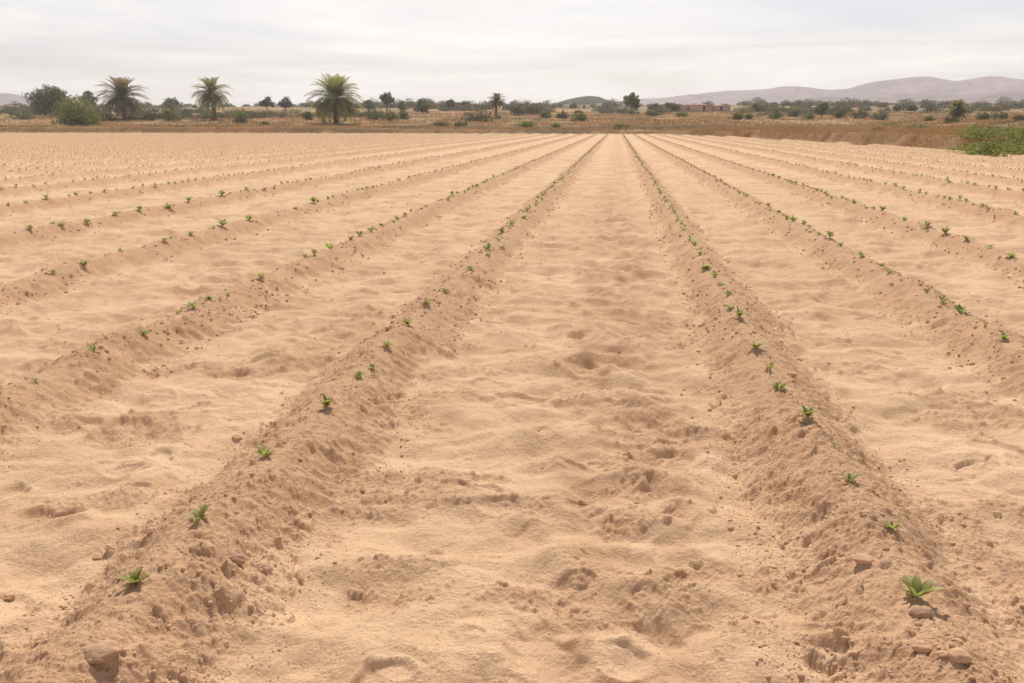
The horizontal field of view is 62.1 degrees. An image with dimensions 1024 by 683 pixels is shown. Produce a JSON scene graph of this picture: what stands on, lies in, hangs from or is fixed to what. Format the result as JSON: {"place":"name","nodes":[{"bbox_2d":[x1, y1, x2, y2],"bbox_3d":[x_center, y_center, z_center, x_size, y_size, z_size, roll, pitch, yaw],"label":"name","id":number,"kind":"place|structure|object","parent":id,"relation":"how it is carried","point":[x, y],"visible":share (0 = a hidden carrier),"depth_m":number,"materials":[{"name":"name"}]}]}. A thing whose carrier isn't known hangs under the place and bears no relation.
{"place":"outdoors","nodes":[
{"label":"outdoors","id":0,"kind":"place"},
{"bbox_2d":[0,93,30,106],"bbox_3d":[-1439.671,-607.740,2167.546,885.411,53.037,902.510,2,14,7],"label":"hills","id":1,"kind":"structure","parent":0,"point":[6,98],"depth_m":2102.15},
{"bbox_2d":[0,105,1023,682],"bbox_3d":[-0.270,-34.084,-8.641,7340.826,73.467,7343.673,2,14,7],"label":"ground","id":2,"kind":"structure","parent":0,"point":[630,593],"depth_m":4.56,"materials":[{"name":"soil"}]},
{"bbox_2d":[4,594,14,599],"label":"soil clod","id":3,"kind":"object","parent":2,"relation":"on","point":[9,596],"visible":1,"depth_m":2.80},
{"bbox_2d":[10,110,38,119],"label":"bush","id":4,"kind":"object","parent":2,"relation":"on","point":[24,115],"visible":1,"depth_m":231.43,"materials":[{"name":"green plant"}]},
{"bbox_2d":[22,84,75,117],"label":"tree","id":5,"kind":"object","parent":2,"relation":"on","point":[41,102],"visible":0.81,"depth_m":262.31,"materials":[{"name":"green plant"}]},
{"bbox_2d":[48,95,107,126],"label":"bush","id":6,"kind":"object","parent":2,"relation":"on","point":[81,115],"visible":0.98,"depth_m":183.55,"materials":[{"name":"green plant"}]},
{"bbox_2d":[79,90,97,105],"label":"tree","id":7,"kind":"object","parent":2,"relation":"on","point":[89,96],"visible":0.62,"depth_m":308.04,"materials":[{"name":"green plant"}]},
{"bbox_2d":[87,342,99,350],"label":"seedling","id":8,"kind":"object","parent":2,"relation":"on","point":[93,347],"visible":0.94,"depth_m":5.15,"materials":[{"name":"green plant"}]},
{"bbox_2d":[93,553,103,559],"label":"soil clod","id":9,"kind":"object","parent":2,"relation":"on","point":[98,556],"visible":1,"depth_m":3.06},
{"bbox_2d":[81,640,121,663],"bbox_3d":[-1.082,0.816,2.236,0.096,0.044,0.102,-11,18,-38],"label":"stone","id":10,"kind":"object","parent":2,"relation":"on","point":[104,652],"visible":0.94,"depth_m":2.21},
{"bbox_2d":[104,543,116,550],"bbox_3d":[-1.455,0.748,3.087,0.050,0.026,0.038,1,18,-8],"label":"soil clod","id":11,"kind":"object","parent":2,"relation":"on","point":[110,546],"visible":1,"depth_m":3.08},
{"bbox_2d":[94,76,149,119],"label":"date palm","id":12,"kind":"object","parent":2,"relation":"on","point":[122,98],"visible":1,"depth_m":221.25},
{"bbox_2d":[117,565,150,587],"bbox_3d":[-1.126,0.729,2.547,0.102,0.082,0.102,4,17,29],"label":"seedling","id":13,"kind":"object","parent":2,"relation":"on","point":[133,578],"visible":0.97,"depth_m":2.56,"materials":[{"name":"green plant"}]},
{"bbox_2d":[137,328,150,334],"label":"seedling","id":14,"kind":"object","parent":2,"relation":"on","point":[145,332],"visible":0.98,"depth_m":5.67,"materials":[{"name":"green plant"}]},
{"bbox_2d":[140,108,156,120],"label":"bush","id":15,"kind":"object","parent":2,"relation":"on","point":[149,115],"visible":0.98,"depth_m":216.93,"materials":[{"name":"green plant"}]},
{"bbox_2d":[145,527,156,533],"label":"soil clod","id":16,"kind":"object","parent":2,"relation":"on","point":[149,530],"visible":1,"depth_m":3.02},
{"bbox_2d":[159,102,182,120],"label":"bush","id":17,"kind":"object","parent":2,"relation":"on","point":[169,115],"visible":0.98,"depth_m":215.57,"materials":[{"name":"green plant"}]},
{"bbox_2d":[163,97,178,109],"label":"tree","id":18,"kind":"object","parent":2,"relation":"on","point":[173,102],"visible":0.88,"depth_m":363.80,"materials":[{"name":"green plant"}]},
{"bbox_2d":[180,109,193,115],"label":"bush","id":19,"kind":"object","parent":2,"relation":"on","point":[184,111],"visible":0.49,"depth_m":255.94,"materials":[{"name":"green plant"}]},
{"bbox_2d":[183,301,198,307],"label":"seedling","id":20,"kind":"object","parent":2,"relation":"on","point":[192,304],"visible":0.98,"depth_m":6.44,"materials":[{"name":"green plant"}]},
{"bbox_2d":[185,503,210,521],"bbox_3d":[-1.093,0.621,2.971,0.082,0.077,0.098,-11,18,-36],"label":"seedling","id":21,"kind":"object","parent":2,"relation":"on","point":[200,513],"visible":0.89,"depth_m":2.98,"materials":[{"name":"green plant"}]},
{"bbox_2d":[190,76,231,119],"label":"date palm","id":22,"kind":"object","parent":2,"relation":"on","point":[212,97],"visible":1,"depth_m":219.65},
{"bbox_2d":[218,218,228,225],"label":"seedling","id":23,"kind":"object","parent":2,"relation":"on","point":[222,222],"visible":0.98,"depth_m":11.59,"materials":[{"name":"green plant"}]},
{"bbox_2d":[232,435,240,439],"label":"soil clod","id":24,"kind":"object","parent":2,"relation":"on","point":[236,437],"visible":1,"depth_m":4.26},
{"bbox_2d":[229,554,246,565],"bbox_3d":[-0.914,0.724,2.819,0.069,0.044,0.052,-5,18,-9],"label":"stone","id":25,"kind":"object","parent":2,"relation":"on","point":[239,559],"visible":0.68,"depth_m":2.80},
{"bbox_2d":[224,108,253,123],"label":"bush","id":26,"kind":"object","parent":2,"relation":"on","point":[239,117],"visible":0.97,"depth_m":196.37,"materials":[{"name":"green plant"}]},
{"bbox_2d":[254,445,276,456],"bbox_3d":[-1.031,0.479,3.549,0.101,0.088,0.085,0,14,-1],"label":"seedling","id":27,"kind":"object","parent":2,"relation":"on","point":[262,451],"visible":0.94,"depth_m":3.55,"materials":[{"name":"green plant"}]},
{"bbox_2d":[259,96,276,109],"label":"tree","id":28,"kind":"object","parent":2,"relation":"on","point":[266,102],"visible":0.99,"depth_m":308.59,"materials":[{"name":"green plant"}]},
{"bbox_2d":[278,96,293,111],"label":"tree","id":29,"kind":"object","parent":2,"relation":"on","point":[283,103],"visible":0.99,"depth_m":309.91,"materials":[{"name":"green plant"}]},
{"bbox_2d":[302,111,314,119],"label":"bush","id":30,"kind":"object","parent":2,"relation":"on","point":[306,115],"visible":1,"depth_m":213.38,"materials":[{"name":"green plant"}]},
{"bbox_2d":[316,394,335,406],"bbox_3d":[-0.889,0.308,4.100,0.097,0.100,0.099,6,15,22],"label":"seedling","id":31,"kind":"object","parent":2,"relation":"on","point":[327,401],"visible":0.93,"depth_m":4.10,"materials":[{"name":"green plant"}]},
{"bbox_2d":[304,73,364,124],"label":"date palm","id":32,"kind":"object","parent":2,"relation":"on","point":[337,104],"visible":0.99,"depth_m":184.54,"materials":[{"name":"plant"}]},
{"bbox_2d":[351,370,363,376],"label":"seedling","id":33,"kind":"object","parent":2,"relation":"on","point":[358,373],"visible":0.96,"depth_m":4.73,"materials":[{"name":"green plant"}]},
{"bbox_2d":[0,124,726,129],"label":"dry weeds","id":34,"kind":"object","parent":2,"relation":"on","point":[389,126],"visible":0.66,"depth_m":154.05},
{"bbox_2d":[362,100,375,108],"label":"tree","id":35,"kind":"object","parent":2,"relation":"on","point":[368,104],"visible":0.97,"depth_m":389.66,"materials":[{"name":"green plant"}]},
{"bbox_2d":[363,105,383,119],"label":"bush","id":36,"kind":"object","parent":2,"relation":"on","point":[374,114],"visible":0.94,"depth_m":209.36,"materials":[{"name":"green plant"}]},
{"bbox_2d":[379,92,395,110],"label":"tree","id":37,"kind":"object","parent":2,"relation":"on","point":[385,98],"visible":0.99,"depth_m":320.43,"materials":[{"name":"green plant"}]},
{"bbox_2d":[380,110,399,120],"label":"bush","id":38,"kind":"object","parent":2,"relation":"on","point":[388,117],"visible":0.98,"depth_m":206.51,"materials":[{"name":"green plant"}]},
{"bbox_2d":[396,100,406,110],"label":"tree","id":39,"kind":"object","parent":2,"relation":"on","point":[400,104],"visible":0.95,"depth_m":341.43,"materials":[{"name":"green plant"}]},
{"bbox_2d":[398,107,409,118],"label":"bush","id":40,"kind":"object","parent":2,"relation":"on","point":[403,115],"visible":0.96,"depth_m":212.97,"materials":[{"name":"green plant"}]},
{"bbox_2d":[402,317,414,324],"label":"seedling","id":41,"kind":"object","parent":2,"relation":"on","point":[405,321],"visible":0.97,"depth_m":5.79,"materials":[{"name":"green plant"}]},
{"bbox_2d":[413,98,429,113],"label":"tree","id":42,"kind":"object","parent":2,"relation":"on","point":[422,106],"visible":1,"depth_m":272.49,"materials":[{"name":"green plant"}]},
{"bbox_2d":[431,121,448,125],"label":"bush","id":43,"kind":"object","parent":2,"relation":"on","point":[438,123],"visible":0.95,"depth_m":182.85,"materials":[{"name":"green plant"}]},
{"bbox_2d":[445,99,454,106],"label":"tree","id":44,"kind":"object","parent":2,"relation":"on","point":[450,103],"visible":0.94,"depth_m":355.78,"materials":[{"name":"green plant"}]},
{"bbox_2d":[454,120,468,125],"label":"bush","id":45,"kind":"object","parent":2,"relation":"on","point":[461,123],"visible":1,"depth_m":183.56,"materials":[{"name":"green plant"}]},
{"bbox_2d":[460,109,497,121],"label":"bush","id":46,"kind":"object","parent":2,"relation":"on","point":[477,118],"visible":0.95,"depth_m":198.81,"materials":[{"name":"green plant"}]},
{"bbox_2d":[481,243,491,248],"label":"seedling","id":47,"kind":"object","parent":2,"relation":"on","point":[487,246],"visible":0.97,"depth_m":9.55,"materials":[{"name":"green plant"}]},
{"bbox_2d":[487,92,505,113],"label":"date palm","id":48,"kind":"object","parent":2,"relation":"on","point":[496,103],"visible":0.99,"depth_m":247.97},
{"bbox_2d":[0,155,1023,682],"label":"soil crumbs","id":49,"kind":"object","parent":2,"relation":"on","point":[740,575],"visible":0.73,"depth_m":5.23,"materials":[{"name":"soil"}]},
{"bbox_2d":[0,96,1023,120],"bbox_3d":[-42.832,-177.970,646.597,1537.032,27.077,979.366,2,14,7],"label":"scrubland","id":50,"kind":"structure","parent":2,"relation":"on","point":[805,106],"depth_m":339.68,"materials":[{"name":"plant"}]},
{"bbox_2d":[0,132,1023,193],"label":"seedlings","id":51,"kind":"object","parent":2,"relation":"on","point":[517,167],"visible":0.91,"depth_m":45.67,"materials":[{"name":"green plant"}]},
{"bbox_2d":[509,102,526,114],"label":"bush","id":52,"kind":"object","parent":2,"relation":"on","point":[519,110],"visible":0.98,"depth_m":264.40,"materials":[{"name":"green plant"}]},
{"bbox_2d":[517,121,534,125],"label":"bush","id":53,"kind":"object","parent":2,"relation":"on","point":[525,123],"visible":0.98,"depth_m":179.16,"materials":[{"name":"green plant"}]},
{"bbox_2d":[523,103,543,114],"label":"bush","id":54,"kind":"object","parent":2,"relation":"on","point":[536,109],"visible":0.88,"depth_m":276.09,"materials":[{"name":"green plant"}]},
{"bbox_2d":[538,108,551,117],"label":"bush","id":55,"kind":"object","parent":2,"relation":"on","point":[543,114],"visible":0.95,"depth_m":239.95,"materials":[{"name":"green plant"}]},
{"bbox_2d":[556,111,569,117],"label":"bush","id":56,"kind":"object","parent":2,"relation":"on","point":[562,115],"visible":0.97,"depth_m":236.50,"materials":[{"name":"green plant"}]},
{"bbox_2d":[563,104,590,108],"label":"farm building","id":57,"kind":"structure","parent":2,"relation":"on","point":[567,106],"depth_m":404.22,"materials":[{"name":"paint"}]},
{"bbox_2d":[569,111,587,121],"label":"bush","id":58,"kind":"object","parent":2,"relation":"on","point":[578,115],"visible":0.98,"depth_m":211.25,"materials":[{"name":"green plant"}]},
{"bbox_2d":[612,123,628,127],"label":"bush","id":59,"kind":"object","parent":2,"relation":"on","point":[618,125],"visible":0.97,"depth_m":168.36,"materials":[{"name":"green plant"}]},
{"bbox_2d":[622,92,642,114],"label":"tree","id":60,"kind":"object","parent":2,"relation":"on","point":[632,100],"visible":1,"depth_m":259.34,"materials":[{"name":"green plant"}]},
{"bbox_2d":[644,107,664,115],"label":"bush","id":61,"kind":"object","parent":2,"relation":"on","point":[654,113],"visible":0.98,"depth_m":252.92,"materials":[{"name":"green plant"}]},
{"bbox_2d":[647,103,661,109],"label":"tree","id":62,"kind":"object","parent":2,"relation":"on","point":[651,106],"visible":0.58,"depth_m":318.32,"materials":[{"name":"green plant"}]},
{"bbox_2d":[664,102,678,110],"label":"tree","id":63,"kind":"object","parent":2,"relation":"on","point":[672,105],"visible":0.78,"depth_m":308.76,"materials":[{"name":"green plant"}]},
{"bbox_2d":[674,111,689,116],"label":"bush","id":64,"kind":"object","parent":2,"relation":"on","point":[679,114],"visible":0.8,"depth_m":233.33,"materials":[{"name":"green plant"}]},
{"bbox_2d":[671,104,730,111],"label":"farm building","id":65,"kind":"structure","parent":2,"relation":"on","point":[698,107],"depth_m":307.30,"materials":[{"name":"beige paint"}]},
{"bbox_2d":[727,110,746,119],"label":"bush","id":66,"kind":"object","parent":2,"relation":"on","point":[736,115],"visible":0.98,"depth_m":205.09,"materials":[{"name":"green plant"}]},
{"bbox_2d":[734,307,747,317],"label":"seedling","id":67,"kind":"object","parent":2,"relation":"on","point":[738,311],"visible":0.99,"depth_m":6.08,"materials":[{"name":"green plant"}]},
{"bbox_2d":[744,111,753,119],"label":"bush","id":68,"kind":"object","parent":2,"relation":"on","point":[749,116],"visible":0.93,"depth_m":210.07,"materials":[{"name":"green plant"}]},
{"bbox_2d":[750,103,760,111],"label":"tree","id":69,"kind":"object","parent":2,"relation":"on","point":[756,106],"visible":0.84,"depth_m":304.92,"materials":[{"name":"green plant"}]},
{"bbox_2d":[746,341,765,348],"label":"seedling","id":70,"kind":"object","parent":2,"relation":"on","point":[754,345],"visible":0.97,"depth_m":5.19,"materials":[{"name":"green plant"}]},
{"bbox_2d":[761,103,773,111],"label":"tree","id":71,"kind":"object","parent":2,"relation":"on","point":[763,108],"visible":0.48,"depth_m":302.37,"materials":[{"name":"green plant"}]},
{"bbox_2d":[768,107,783,118],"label":"bush","id":72,"kind":"object","parent":2,"relation":"on","point":[778,114],"visible":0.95,"depth_m":209.64,"materials":[{"name":"green plant"}]},
{"bbox_2d":[772,380,787,390],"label":"seedling","id":73,"kind":"object","parent":2,"relation":"on","point":[779,385],"visible":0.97,"depth_m":4.49,"materials":[{"name":"green plant"}]},
{"bbox_2d":[787,371,797,376],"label":"soil clod","id":74,"kind":"object","parent":2,"relation":"on","point":[792,373],"visible":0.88,"depth_m":4.85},
{"bbox_2d":[786,106,803,116],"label":"bush","id":75,"kind":"object","parent":2,"relation":"on","point":[793,113],"visible":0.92,"depth_m":226.50,"materials":[{"name":"green plant"}]},
{"bbox_2d":[801,110,815,118],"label":"bush","id":76,"kind":"object","parent":2,"relation":"on","point":[809,116],"visible":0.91,"depth_m":208.74,"materials":[{"name":"green plant"}]},
{"bbox_2d":[797,404,821,416],"bbox_3d":[1.367,0.343,3.915,0.114,0.088,0.118,9,17,31],"label":"seedling","id":77,"kind":"object","parent":2,"relation":"on","point":[806,411],"visible":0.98,"depth_m":3.92,"materials":[{"name":"green plant"}]},
{"bbox_2d":[814,101,828,116],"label":"tree","id":78,"kind":"object","parent":2,"relation":"on","point":[821,108],"visible":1,"depth_m":216.71,"materials":[{"name":"green plant"}]},
{"bbox_2d":[831,109,848,117],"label":"bush","id":79,"kind":"object","parent":2,"relation":"on","point":[843,112],"visible":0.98,"depth_m":218.21,"materials":[{"name":"green plant"}]},
{"bbox_2d":[839,473,863,481],"bbox_3d":[1.288,0.529,3.241,0.090,0.067,0.074,-12,18,-38],"label":"seedling","id":80,"kind":"object","parent":2,"relation":"on","point":[851,477],"visible":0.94,"depth_m":3.25,"materials":[{"name":"green plant"}]},
{"bbox_2d":[849,109,870,118],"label":"bush","id":81,"kind":"object","parent":2,"relation":"on","point":[860,113],"visible":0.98,"depth_m":212.68,"materials":[{"name":"green plant"}]},
{"bbox_2d":[852,553,874,564],"bbox_3d":[1.135,0.703,2.744,0.072,0.030,0.058,0,12,12],"label":"soil clod","id":82,"kind":"object","parent":2,"relation":"on","point":[862,558],"visible":1,"depth_m":2.73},
{"bbox_2d":[858,510,870,516],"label":"soil clod","id":83,"kind":"object","parent":2,"relation":"on","point":[865,513],"visible":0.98,"depth_m":2.96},
{"bbox_2d":[871,108,889,119],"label":"bush","id":84,"kind":"object","parent":2,"relation":"on","point":[882,116],"visible":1,"depth_m":199.90,"materials":[{"name":"green plant"}]},
{"bbox_2d":[881,519,902,529],"bbox_3d":[1.299,0.641,2.911,0.072,0.066,0.062,11,18,37],"label":"seedling","id":85,"kind":"object","parent":2,"relation":"on","point":[892,526],"visible":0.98,"depth_m":2.91,"materials":[{"name":"green plant"}]},
{"bbox_2d":[892,104,901,111],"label":"tree","id":86,"kind":"object","parent":2,"relation":"on","point":[896,108],"visible":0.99,"depth_m":286.61,"materials":[{"name":"green plant"}]},
{"bbox_2d":[907,104,917,112],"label":"tree","id":87,"kind":"object","parent":2,"relation":"on","point":[912,107],"visible":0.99,"depth_m":260.86,"materials":[{"name":"green plant"}]},
{"bbox_2d":[902,123,928,127],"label":"bush","id":88,"kind":"object","parent":2,"relation":"on","point":[913,125],"visible":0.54,"depth_m":117.68,"materials":[{"name":"green plant"}]},
{"bbox_2d":[911,641,931,653],"bbox_3d":[1.097,0.818,2.268,0.051,0.035,0.045,13,19,42],"label":"soil clod","id":89,"kind":"object","parent":2,"relation":"on","point":[918,647],"visible":0.99,"depth_m":2.26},
{"bbox_2d":[909,605,934,618],"bbox_3d":[1.173,0.775,2.435,0.068,0.035,0.051,-6,20,9],"label":"stone","id":90,"kind":"object","parent":2,"relation":"on","point":[920,611],"visible":1,"depth_m":2.42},
{"bbox_2d":[900,574,945,598],"bbox_3d":[1.197,0.752,2.529,0.114,0.095,0.126,-6,15,-22],"label":"seedling","id":91,"kind":"object","parent":2,"relation":"on","point":[917,588],"visible":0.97,"depth_m":2.52,"materials":[{"name":"green plant"}]},
{"bbox_2d":[924,114,936,120],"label":"bush","id":92,"kind":"object","parent":2,"relation":"on","point":[928,118],"visible":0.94,"depth_m":170.81,"materials":[{"name":"green plant"}]},
{"bbox_2d":[935,650,948,657],"bbox_3d":[1.117,0.811,2.203,0.028,0.017,0.026,-7,16,-26],"label":"soil clod","id":93,"kind":"object","parent":2,"relation":"on","point":[940,653],"visible":1,"depth_m":2.20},
{"bbox_2d":[938,295,948,301],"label":"seedling","id":94,"kind":"object","parent":2,"relation":"on","point":[943,299],"visible":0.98,"depth_m":6.62,"materials":[{"name":"green plant"}]},
{"bbox_2d":[940,629,949,635],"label":"soil clod","id":95,"kind":"object","parent":2,"relation":"on","point":[945,632],"visible":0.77,"depth_m":2.35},
{"bbox_2d":[940,226,950,233],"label":"seedling","id":96,"kind":"object","parent":2,"relation":"on","point":[945,230],"visible":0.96,"depth_m":10.82,"materials":[{"name":"green plant"}]},
{"bbox_2d":[942,113,959,122],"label":"bush","id":97,"kind":"object","parent":2,"relation":"on","point":[950,120],"visible":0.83,"depth_m":144.10,"materials":[{"name":"green plant"}]},
{"bbox_2d":[944,100,970,119],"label":"date palm","id":98,"kind":"object","parent":2,"relation":"on","point":[957,111],"visible":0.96,"depth_m":156.54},
{"bbox_2d":[951,638,963,643],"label":"soil clod","id":99,"kind":"object","parent":2,"relation":"on","point":[958,640],"visible":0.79,"depth_m":2.31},
{"bbox_2d":[948,648,972,663],"bbox_3d":[1.151,0.807,2.184,0.047,0.035,0.049,-8,16,-28],"label":"soil clod","id":100,"kind":"object","parent":2,"relation":"on","point":[959,655],"visible":1,"depth_m":2.17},
{"bbox_2d":[952,304,969,312],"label":"seedling","id":101,"kind":"object","parent":2,"relation":"on","point":[959,308],"visible":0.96,"depth_m":6.26,"materials":[{"name":"green plant"}]},
{"bbox_2d":[961,602,970,607],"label":"stone","id":102,"kind":"object","parent":2,"relation":"on","point":[966,604],"visible":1,"depth_m":2.58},
{"bbox_2d":[975,112,992,119],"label":"bush","id":103,"kind":"object","parent":2,"relation":"on","point":[984,115],"visible":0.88,"depth_m":148.69,"materials":[{"name":"green plant"}]},
{"bbox_2d":[945,123,1023,156],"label":"weeds","id":104,"kind":"object","parent":2,"relation":"on","point":[997,148],"visible":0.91,"depth_m":47.44,"materials":[{"name":"green plant"}]},
{"bbox_2d":[990,111,1008,118],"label":"bush","id":105,"kind":"object","parent":2,"relation":"on","point":[1001,115],"visible":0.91,"depth_m":146.22,"materials":[{"name":"green plant"}]},
{"bbox_2d":[1011,115,1023,120],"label":"bush","id":106,"kind":"object","parent":2,"relation":"on","point":[1017,117],"visible":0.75,"depth_m":133.54,"materials":[{"name":"green plant"}]},
{"bbox_2d":[0,110,1023,148],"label":"dry grass","id":107,"kind":"structure","parent":0,"point":[900,130],"depth_m":174.49,"materials":[{"name":"plant"}]},
{"bbox_2d":[0,0,1023,106],"label":"sky","id":108,"kind":"structure","parent":0,"point":[536,51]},
{"bbox_2d":[558,96,607,104],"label":"hillock","id":109,"kind":"structure","parent":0,"point":[592,100],"depth_m":724.99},
{"bbox_2d":[617,76,1023,105],"bbox_3d":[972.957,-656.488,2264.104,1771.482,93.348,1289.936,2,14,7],"label":"hills","id":110,"kind":"structure","parent":0,"point":[929,85],"depth_m":2122.43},
{"bbox_2d":[735,91,1023,105],"bbox_3d":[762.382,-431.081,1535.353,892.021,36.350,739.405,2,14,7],"label":"hills","id":111,"kind":"structure","parent":0,"point":[992,97],"depth_m":1457.71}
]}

